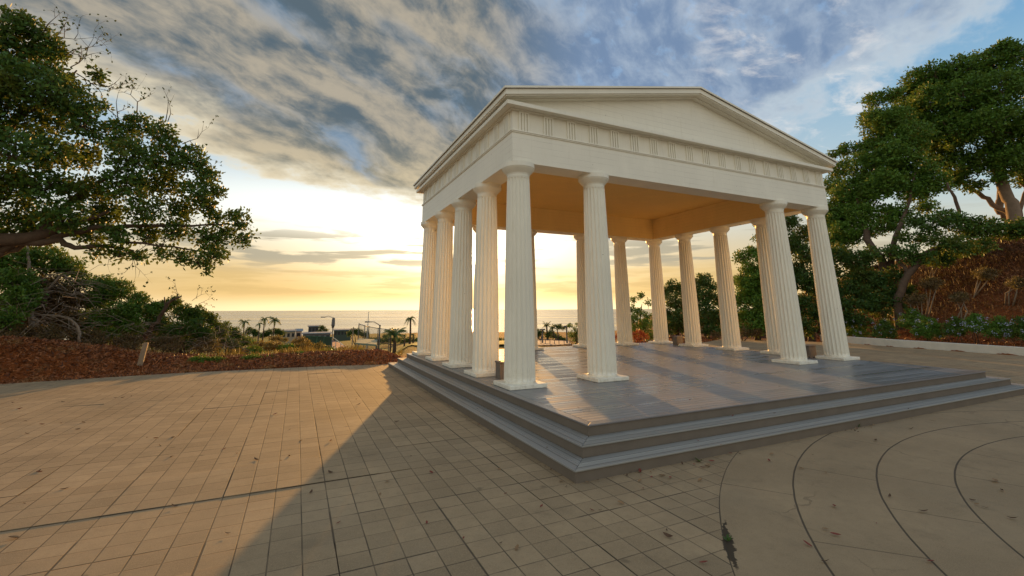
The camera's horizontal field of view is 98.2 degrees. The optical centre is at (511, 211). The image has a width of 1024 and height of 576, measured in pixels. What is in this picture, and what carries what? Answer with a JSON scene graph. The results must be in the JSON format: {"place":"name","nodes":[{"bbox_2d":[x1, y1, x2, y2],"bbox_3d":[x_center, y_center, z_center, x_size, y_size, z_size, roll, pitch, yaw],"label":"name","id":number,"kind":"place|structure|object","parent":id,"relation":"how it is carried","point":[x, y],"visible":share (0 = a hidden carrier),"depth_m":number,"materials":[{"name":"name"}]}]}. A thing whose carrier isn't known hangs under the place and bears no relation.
{"place":"outdoors","nodes":[
{"label":"outdoors","id":0,"kind":"place"},
{"bbox_2d":[332,340,344,349],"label":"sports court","id":1,"kind":"object","parent":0,"point":[337,343],"visible":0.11,"depth_m":159.84,"materials":[{"name":"beige concrete"}]},
{"bbox_2d":[377,343,416,351],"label":"path","id":2,"kind":"structure","parent":0,"point":[401,348],"depth_m":68.98,"materials":[{"name":"beige concrete"}]},
{"bbox_2d":[64,309,737,339],"bbox_3d":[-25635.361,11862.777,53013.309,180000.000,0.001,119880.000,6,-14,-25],"label":"sea","id":3,"kind":"structure","parent":0,"point":[384,319],"depth_m":3075.44,"materials":[{"name":"grey liquid"}]},
{"bbox_2d":[495,360,503,378],"bbox_3d":[-0.177,3.834,10.764,0.400,0.394,0.300,6,-14,-25],"label":"trash can","id":4,"kind":"object","parent":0,"point":[499,369],"visible":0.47,"depth_m":10.62,"materials":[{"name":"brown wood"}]},
{"bbox_2d":[0,339,1023,575],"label":"pavement","id":5,"kind":"structure","parent":0,"point":[111,510],"depth_m":5.17,"materials":[{"name":"beige stone"}]},
{"bbox_2d":[388,85,1023,483],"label":"temple pavilion","id":6,"kind":"structure","parent":5,"relation":"on","point":[592,169],"depth_m":11.92,"materials":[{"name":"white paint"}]},
{"bbox_2d":[723,534,731,540],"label":"weed","id":7,"kind":"object","parent":5,"relation":"on","point":[728,538],"visible":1,"depth_m":4.08,"materials":[{"name":"green plant"}]},
{"bbox_2d":[0,239,1023,575],"bbox_3d":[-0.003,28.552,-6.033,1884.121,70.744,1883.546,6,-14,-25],"label":"ground","id":8,"kind":"structure","parent":0,"point":[990,291],"depth_m":24.99,"materials":[{"name":"brown soil"}]},
{"bbox_2d":[0,322,36,336],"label":"dry brush","id":9,"kind":"object","parent":8,"relation":"on","point":[21,331],"visible":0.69,"depth_m":15.55,"materials":[{"name":"brown plant"}]},
{"bbox_2d":[26,323,72,340],"bbox_3d":[-16.898,4.471,16.182,1.339,0.896,1.234,11,-17,-41],"label":"dry brush","id":10,"kind":"object","parent":8,"relation":"on","point":[53,332],"visible":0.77,"depth_m":16.11,"materials":[{"name":"brown plant"}]},
{"bbox_2d":[0,245,122,341],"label":"tea tree","id":11,"kind":"object","parent":8,"relation":"on","point":[31,297],"visible":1,"depth_m":17.30,"materials":[{"name":"green plant"}]},
{"bbox_2d":[66,307,100,340],"bbox_3d":[-21.593,5.861,22.102,2.457,2.442,2.116,6,-14,-25],"label":"dark scrub","id":12,"kind":"object","parent":8,"relation":"on","point":[79,315],"visible":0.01,"depth_m":21.99,"materials":[{"name":"green plant"}]},
{"bbox_2d":[68,327,110,344],"bbox_3d":[-16.404,4.938,17.231,1.373,0.933,1.235,9,-15,-35],"label":"dry brush","id":13,"kind":"object","parent":8,"relation":"on","point":[93,340],"visible":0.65,"depth_m":17.29,"materials":[{"name":"brown plant"}]},
{"bbox_2d":[62,273,169,348],"bbox_3d":[-16.824,4.435,18.734,4.280,3.811,3.736,6,-14,-25],"label":"broadleaf shrub","id":14,"kind":"object","parent":8,"relation":"on","point":[125,316],"visible":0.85,"depth_m":19.09,"materials":[{"name":"green plant"}]},
{"bbox_2d":[109,331,147,349],"bbox_3d":[-15.575,5.287,17.922,1.220,0.866,1.233,6,-14,-25],"label":"dry brush","id":15,"kind":"object","parent":8,"relation":"on","point":[134,344],"visible":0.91,"depth_m":17.92,"materials":[{"name":"brown plant"}]},
{"bbox_2d":[0,3,260,311],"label":"broadleaf tree","id":16,"kind":"object","parent":8,"relation":"on","point":[33,74],"visible":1,"depth_m":13.47,"materials":[{"name":"green plant"}]},
{"bbox_2d":[137,342,148,365],"bbox_3d":[-13.010,5.087,15.613,0.215,0.910,0.100,6,-14,-25],"label":"wooden post","id":17,"kind":"object","parent":8,"relation":"on","point":[142,353],"visible":0.86,"depth_m":15.60,"materials":[{"name":"brown wood"}]},
{"bbox_2d":[137,326,161,351],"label":"dark scrub","id":18,"kind":"object","parent":8,"relation":"on","point":[150,339],"visible":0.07,"depth_m":23.49,"materials":[{"name":"green plant"}]},
{"bbox_2d":[148,333,185,352],"bbox_3d":[-14.867,5.750,19.040,1.414,1.054,1.278,6,-14,-25],"label":"dry brush","id":19,"kind":"object","parent":8,"relation":"on","point":[167,345],"visible":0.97,"depth_m":19.06,"materials":[{"name":"brown plant"}]},
{"bbox_2d":[112,277,248,354],"bbox_3d":[-14.916,5.042,20.231,5.529,4.122,4.198,6,-14,-25],"label":"broadleaf shrub","id":20,"kind":"object","parent":8,"relation":"on","point":[196,318],"visible":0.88,"depth_m":20.60,"materials":[{"name":"green plant"}]},
{"bbox_2d":[175,334,205,354],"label":"dark scrub","id":21,"kind":"object","parent":8,"relation":"on","point":[188,346],"visible":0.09,"depth_m":24.75,"materials":[{"name":"green plant"}]},
{"bbox_2d":[187,353,207,362],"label":"groundcover plant","id":22,"kind":"object","parent":8,"relation":"on","point":[200,358],"visible":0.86,"depth_m":16.64,"materials":[{"name":"green plant"}]},
{"bbox_2d":[0,335,403,383],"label":"mulch chips","id":23,"kind":"object","parent":8,"relation":"on","point":[250,364],"visible":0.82,"depth_m":15.83,"materials":[{"name":"brown wood"}]},
{"bbox_2d":[189,335,222,354],"bbox_3d":[-13.972,6.213,20.258,1.336,1.163,1.291,6,-14,-25],"label":"dry brush","id":24,"kind":"object","parent":8,"relation":"on","point":[213,348],"visible":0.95,"depth_m":20.18,"materials":[{"name":"brown plant"}]},
{"bbox_2d":[205,355,227,362],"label":"groundcover plant","id":25,"kind":"object","parent":8,"relation":"on","point":[216,357],"visible":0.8,"depth_m":16.97,"materials":[{"name":"green plant"}]},
{"bbox_2d":[64,338,404,355],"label":"dry grass","id":26,"kind":"structure","parent":8,"relation":"on","point":[309,349],"depth_m":20.81,"materials":[{"name":"plant"}]},
{"bbox_2d":[214,320,258,354],"bbox_3d":[-14.960,7.053,23.695,2.516,2.406,3.378,6,-14,-25],"label":"broadleaf shrub","id":27,"kind":"object","parent":8,"relation":"on","point":[237,339],"visible":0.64,"depth_m":24.49,"materials":[{"name":"green plant"}]},
{"bbox_2d":[228,347,248,353],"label":"dry bush","id":28,"kind":"object","parent":8,"relation":"on","point":[231,350],"visible":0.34,"depth_m":23.86,"materials":[{"name":"brown plant"}]},
{"bbox_2d":[238,319,250,333],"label":"palm tree","id":29,"kind":"object","parent":8,"relation":"on","point":[244,322],"visible":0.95,"depth_m":125.21,"materials":[{"name":"green plant"}]},
{"bbox_2d":[240,352,262,359],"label":"groundcover plant","id":30,"kind":"object","parent":8,"relation":"on","point":[247,357],"visible":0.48,"depth_m":17.53,"materials":[{"name":"green plant"}]},
{"bbox_2d":[244,327,261,351],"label":"distant tree","id":31,"kind":"object","parent":8,"relation":"on","point":[254,333],"visible":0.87,"depth_m":125.60,"materials":[{"name":"green plant"}]},
{"bbox_2d":[242,344,265,354],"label":"dry bush","id":32,"kind":"object","parent":8,"relation":"on","point":[258,349],"visible":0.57,"depth_m":25.09,"materials":[{"name":"green plant"}]},
{"bbox_2d":[248,340,269,349],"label":"dry bush","id":33,"kind":"object","parent":8,"relation":"on","point":[260,343],"visible":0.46,"depth_m":28.52,"materials":[{"name":"brown plant"}]},
{"bbox_2d":[256,323,262,341],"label":"palm tree","id":34,"kind":"object","parent":8,"relation":"on","point":[258,330],"visible":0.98,"depth_m":123.46,"materials":[{"name":"green plant"}]},
{"bbox_2d":[258,317,268,341],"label":"palm tree","id":35,"kind":"object","parent":8,"relation":"on","point":[264,321],"visible":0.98,"depth_m":127.44,"materials":[{"name":"green plant"}]},
{"bbox_2d":[259,328,286,338],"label":"distant tree","id":36,"kind":"object","parent":8,"relation":"on","point":[277,331],"visible":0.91,"depth_m":132.37,"materials":[{"name":"green plant"}]},
{"bbox_2d":[262,339,284,352],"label":"dry bush","id":37,"kind":"object","parent":8,"relation":"on","point":[270,345],"visible":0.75,"depth_m":27.78,"materials":[{"name":"brown plant"}]},
{"bbox_2d":[268,316,280,350],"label":"palm tree","id":38,"kind":"object","parent":8,"relation":"on","point":[274,321],"visible":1,"depth_m":128.85,"materials":[{"name":"green plant"}]},
{"bbox_2d":[267,335,288,343],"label":"dry bush","id":39,"kind":"object","parent":8,"relation":"on","point":[279,338],"visible":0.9,"depth_m":37.64,"materials":[{"name":"brown plant"}]},
{"bbox_2d":[278,329,296,344],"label":"building","id":40,"kind":"structure","parent":8,"relation":"on","point":[290,334],"depth_m":165.07,"materials":[{"name":"grey glass"}]},
{"bbox_2d":[274,342,300,350],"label":"dry bush","id":41,"kind":"object","parent":8,"relation":"on","point":[283,346],"visible":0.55,"depth_m":28.09,"materials":[{"name":"green plant"}]},
{"bbox_2d":[295,329,302,339],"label":"building","id":42,"kind":"structure","parent":8,"relation":"on","point":[298,333],"depth_m":171.68,"materials":[{"name":"grey glass"}]},
{"bbox_2d":[289,336,310,343],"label":"dry bush","id":43,"kind":"object","parent":8,"relation":"on","point":[299,340],"visible":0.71,"depth_m":36.54,"materials":[{"name":"brown plant"}]},
{"bbox_2d":[294,340,312,349],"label":"dry bush","id":44,"kind":"object","parent":8,"relation":"on","point":[302,344],"visible":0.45,"depth_m":29.49,"materials":[{"name":"brown plant"}]},
{"bbox_2d":[308,325,318,331],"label":"building","id":45,"kind":"structure","parent":8,"relation":"on","point":[312,328],"depth_m":186.40,"materials":[{"name":"grey glass"}]},
{"bbox_2d":[302,332,331,336],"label":"building","id":46,"kind":"structure","parent":8,"relation":"on","point":[324,334],"depth_m":164.88,"materials":[{"name":"grey glass"}]},
{"bbox_2d":[303,336,332,348],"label":"court fence","id":47,"kind":"object","parent":8,"relation":"on","point":[317,339],"visible":0.52,"depth_m":133.33,"materials":[{"name":"green"}]},
{"bbox_2d":[308,340,330,349],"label":"dry bush","id":48,"kind":"object","parent":8,"relation":"on","point":[317,345],"visible":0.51,"depth_m":29.20,"materials":[{"name":"brown plant"}]},
{"bbox_2d":[316,325,329,331],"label":"distant tree","id":49,"kind":"object","parent":8,"relation":"on","point":[321,328],"visible":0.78,"depth_m":182.92,"materials":[{"name":"green plant"}]},
{"bbox_2d":[321,316,334,345],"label":"street lamp","id":50,"kind":"object","parent":8,"relation":"on","point":[333,322],"visible":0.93,"depth_m":85.54,"materials":[{"name":"grey metal"}]},
{"bbox_2d":[320,346,339,350],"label":"dry bush","id":51,"kind":"object","parent":8,"relation":"on","point":[330,348],"visible":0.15,"depth_m":28.50,"materials":[{"name":"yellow plant"}]},
{"bbox_2d":[333,328,350,340],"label":"building","id":52,"kind":"structure","parent":8,"relation":"on","point":[340,334],"depth_m":208.10,"materials":[{"name":"green glass"}]},
{"bbox_2d":[346,328,369,344],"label":"distant tree","id":53,"kind":"object","parent":8,"relation":"on","point":[361,332],"visible":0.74,"depth_m":154.90,"materials":[{"name":"green plant"}]},
{"bbox_2d":[355,338,377,348],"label":"field shelter","id":54,"kind":"object","parent":8,"relation":"on","point":[368,342],"visible":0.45,"depth_m":60.53,"materials":[{"name":"grey metal"}]},
{"bbox_2d":[365,321,380,348],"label":"street lamp","id":55,"kind":"object","parent":8,"relation":"on","point":[379,333],"visible":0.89,"depth_m":66.58,"materials":[{"name":"grey metal"}]},
{"bbox_2d":[357,324,389,350],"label":"sports net","id":56,"kind":"object","parent":8,"relation":"on","point":[368,335],"visible":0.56,"depth_m":75.37,"materials":[{"name":"grey metal"}]},
{"bbox_2d":[365,336,417,344],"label":"distant hedge","id":57,"kind":"object","parent":8,"relation":"on","point":[385,341],"visible":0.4,"depth_m":143.33,"materials":[{"name":"green plant"}]},
{"bbox_2d":[382,327,407,352],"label":"palm tree","id":58,"kind":"object","parent":8,"relation":"on","point":[394,333],"visible":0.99,"depth_m":72.56,"materials":[{"name":"green plant"}]},
{"bbox_2d":[404,316,415,343],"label":"palm tree","id":59,"kind":"object","parent":8,"relation":"on","point":[410,318],"visible":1,"depth_m":80.14,"materials":[{"name":"green plant"}]},
{"bbox_2d":[542,321,550,338],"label":"palm tree","id":60,"kind":"object","parent":8,"relation":"on","point":[546,325],"visible":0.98,"depth_m":91.59,"materials":[{"name":"green plant"}]},
{"bbox_2d":[537,329,565,339],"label":"distant tree","id":61,"kind":"object","parent":8,"relation":"on","point":[549,334],"visible":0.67,"depth_m":91.05,"materials":[{"name":"green plant"}]},
{"bbox_2d":[549,324,565,340],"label":"umbrella tree","id":62,"kind":"object","parent":8,"relation":"on","point":[558,326],"visible":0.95,"depth_m":84.57,"materials":[{"name":"green plant"}]},
{"bbox_2d":[566,322,577,343],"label":"backlit shrub","id":63,"kind":"object","parent":8,"relation":"on","point":[573,336],"visible":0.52,"depth_m":28.66,"materials":[{"name":"green plant"}]},
{"bbox_2d":[615,329,649,342],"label":"red shrub","id":64,"kind":"object","parent":8,"relation":"on","point":[641,334],"visible":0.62,"depth_m":25.01,"materials":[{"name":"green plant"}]},
{"bbox_2d":[630,291,653,342],"bbox_3d":[9.062,7.705,31.530,3.096,4.125,1.620,-3,-13,14],"label":"young tree","id":65,"kind":"object","parent":8,"relation":"on","point":[643,323],"visible":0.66,"depth_m":31.48,"materials":[{"name":"green plant"}]},
{"bbox_2d":[664,278,683,335],"bbox_3d":[12.373,7.509,33.417,3.097,5.063,2.761,-3,-13,12],"label":"round tree","id":66,"kind":"object","parent":8,"relation":"on","point":[675,319],"visible":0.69,"depth_m":33.27,"materials":[{"name":"green plant"}]},
{"bbox_2d":[635,334,719,343],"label":"mulch chips","id":67,"kind":"object","parent":8,"relation":"on","point":[703,339],"visible":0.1,"depth_m":31.89,"materials":[{"name":"brown wood"}]},
{"bbox_2d":[681,272,721,338],"bbox_3d":[13.852,6.916,31.828,3.428,5.266,2.873,-2,-13,9],"label":"round tree","id":68,"kind":"object","parent":8,"relation":"on","point":[709,295],"visible":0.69,"depth_m":31.59,"materials":[{"name":"green plant"}]},
{"bbox_2d":[710,326,763,340],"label":"brown shrub","id":69,"kind":"object","parent":8,"relation":"on","point":[755,333],"visible":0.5,"depth_m":29.09,"materials":[{"name":"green plant"}]},
{"bbox_2d":[731,225,765,339],"bbox_3d":[16.874,4.691,30.568,4.095,9.083,3.684,-6,-14,25],"label":"shade tree","id":70,"kind":"object","parent":8,"relation":"on","point":[748,289],"visible":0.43,"depth_m":30.28,"materials":[{"name":"green plant"}]},
{"bbox_2d":[785,214,917,341],"bbox_3d":[21.581,4.142,29.636,8.383,9.736,4.949,-10,-16,36],"label":"shade tree","id":71,"kind":"object","parent":8,"relation":"on","point":[870,296],"visible":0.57,"depth_m":28.74,"materials":[{"name":"green plant"}]},
{"bbox_2d":[844,320,870,336],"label":"flowering shrub","id":72,"kind":"object","parent":8,"relation":"on","point":[855,331],"visible":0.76,"depth_m":27.32,"materials":[{"name":"green plant"}]},
{"bbox_2d":[743,237,1023,327],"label":"dry grass","id":73,"kind":"structure","parent":8,"relation":"on","point":[989,260],"depth_m":27.20,"materials":[{"name":"plant"}]},
{"bbox_2d":[868,318,899,338],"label":"flowering shrub","id":74,"kind":"object","parent":8,"relation":"on","point":[886,325],"visible":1,"depth_m":25.73,"materials":[{"name":"green plant"}]},
{"bbox_2d":[823,85,960,322],"bbox_3d":[26.518,-0.969,32.321,6.994,17.941,8.292,6,-14,-25],"label":"eucalyptus tree","id":75,"kind":"object","parent":8,"relation":"on","point":[851,216],"visible":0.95,"depth_m":31.78,"materials":[{"name":"green plant"}]},
{"bbox_2d":[895,307,925,336],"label":"flowering shrub","id":76,"kind":"object","parent":8,"relation":"on","point":[911,316],"visible":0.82,"depth_m":25.36,"materials":[{"name":"green plant"}]},
{"bbox_2d":[806,237,1023,346],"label":"mulch chips","id":77,"kind":"object","parent":8,"relation":"on","point":[1003,340],"visible":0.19,"depth_m":26.01,"materials":[{"name":"brown wood"}]},
{"bbox_2d":[903,290,928,327],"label":"bank bush","id":78,"kind":"object","parent":8,"relation":"on","point":[917,298],"visible":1,"depth_m":25.73,"materials":[{"name":"brown plant"}]},
{"bbox_2d":[820,335,1023,355],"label":"curb wall","id":79,"kind":"structure","parent":8,"relation":"on","point":[990,349],"depth_m":22.31,"materials":[{"name":"concrete"}]},
{"bbox_2d":[909,315,946,340],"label":"flowering shrub","id":80,"kind":"object","parent":8,"relation":"on","point":[927,330],"visible":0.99,"depth_m":23.59,"materials":[{"name":"green plant"}]},
{"bbox_2d":[917,276,946,316],"bbox_3d":[25.116,5.147,26.457,1.414,2.701,1.438,6,-14,-25],"label":"bank bush","id":81,"kind":"object","parent":8,"relation":"on","point":[930,283],"visible":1,"depth_m":26.51,"materials":[{"name":"brown plant"}]},
{"bbox_2d":[842,208,1023,329],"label":"tree","id":82,"kind":"object","parent":8,"relation":"on","point":[968,228],"visible":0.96,"depth_m":27.18,"materials":[{"name":"green plant"}]},
{"bbox_2d":[926,248,964,276],"bbox_3d":[28.410,3.560,29.218,1.990,2.656,2.110,6,-14,-25],"label":"bank bush","id":83,"kind":"object","parent":8,"relation":"on","point":[945,258],"visible":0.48,"depth_m":28.96,"materials":[{"name":"green plant"}]},
{"bbox_2d":[940,315,966,342],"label":"flowering shrub","id":84,"kind":"object","parent":8,"relation":"on","point":[954,325],"visible":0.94,"depth_m":22.59,"materials":[{"name":"green plant"}]},
{"bbox_2d":[887,36,1023,223],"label":"eucalyptus tree","id":85,"kind":"object","parent":8,"relation":"on","point":[961,97],"visible":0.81,"depth_m":33.07,"materials":[{"name":"green plant"}]},
{"bbox_2d":[946,291,971,322],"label":"bank bush","id":86,"kind":"object","parent":8,"relation":"on","point":[960,297],"visible":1,"depth_m":24.18,"materials":[{"name":"brown plant"}]},
{"bbox_2d":[958,312,990,343],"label":"flowering shrub","id":87,"kind":"object","parent":8,"relation":"on","point":[973,324],"visible":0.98,"depth_m":21.81,"materials":[{"name":"green plant"}]},
{"bbox_2d":[971,264,1002,297],"bbox_3d":[27.412,4.081,25.681,1.353,2.094,1.362,6,-14,-25],"label":"bank bush","id":88,"kind":"object","parent":8,"relation":"on","point":[985,273],"visible":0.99,"depth_m":25.68,"materials":[{"name":"brown plant"}]},
{"bbox_2d":[981,315,1016,344],"bbox_3d":[23.091,5.667,21.016,1.711,1.516,1.276,10,-16,-38],"label":"flowering shrub","id":89,"kind":"object","parent":8,"relation":"on","point":[996,326],"visible":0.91,"depth_m":21.04,"materials":[{"name":"green plant"}]},
{"bbox_2d":[1003,315,1023,345],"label":"flowering shrub","id":90,"kind":"object","parent":8,"relation":"on","point":[1017,330],"visible":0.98,"depth_m":20.37,"materials":[{"name":"green plant"}]},
{"bbox_2d":[1004,275,1023,305],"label":"bank bush","id":91,"kind":"object","parent":8,"relation":"on","point":[1016,283],"visible":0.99,"depth_m":23.55,"materials":[{"name":"brown plant"}]},
{"bbox_2d":[0,0,1023,310],"label":"sky","id":92,"kind":"structure","parent":0,"point":[330,113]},
{"bbox_2d":[538,340,570,344],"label":"road","id":93,"kind":"structure","parent":0,"point":[549,342],"depth_m":54.04,"materials":[{"name":"concrete"}]},
{"bbox_2d":[545,339,569,344],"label":"railing","id":94,"kind":"object","parent":93,"relation":"on","point":[559,340],"visible":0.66,"depth_m":47.83,"materials":[{"name":"grey metal"}]},
{"bbox_2d":[672,336,682,344],"bbox_3d":[7.630,5.932,20.423,0.400,0.394,0.300,6,-14,-25],"label":"deck box","id":95,"kind":"object","parent":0,"point":[677,340],"visible":0.95,"depth_m":20.32,"materials":[{"name":"brown wood"}]},
{"bbox_2d":[805,345,816,357],"bbox_3d":[10.077,4.740,15.067,0.400,0.394,0.300,6,-14,-25],"label":"deck box","id":96,"kind":"object","parent":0,"point":[811,351],"visible":0.66,"depth_m":14.93,"materials":[{"name":"brown wood"}]}
]}

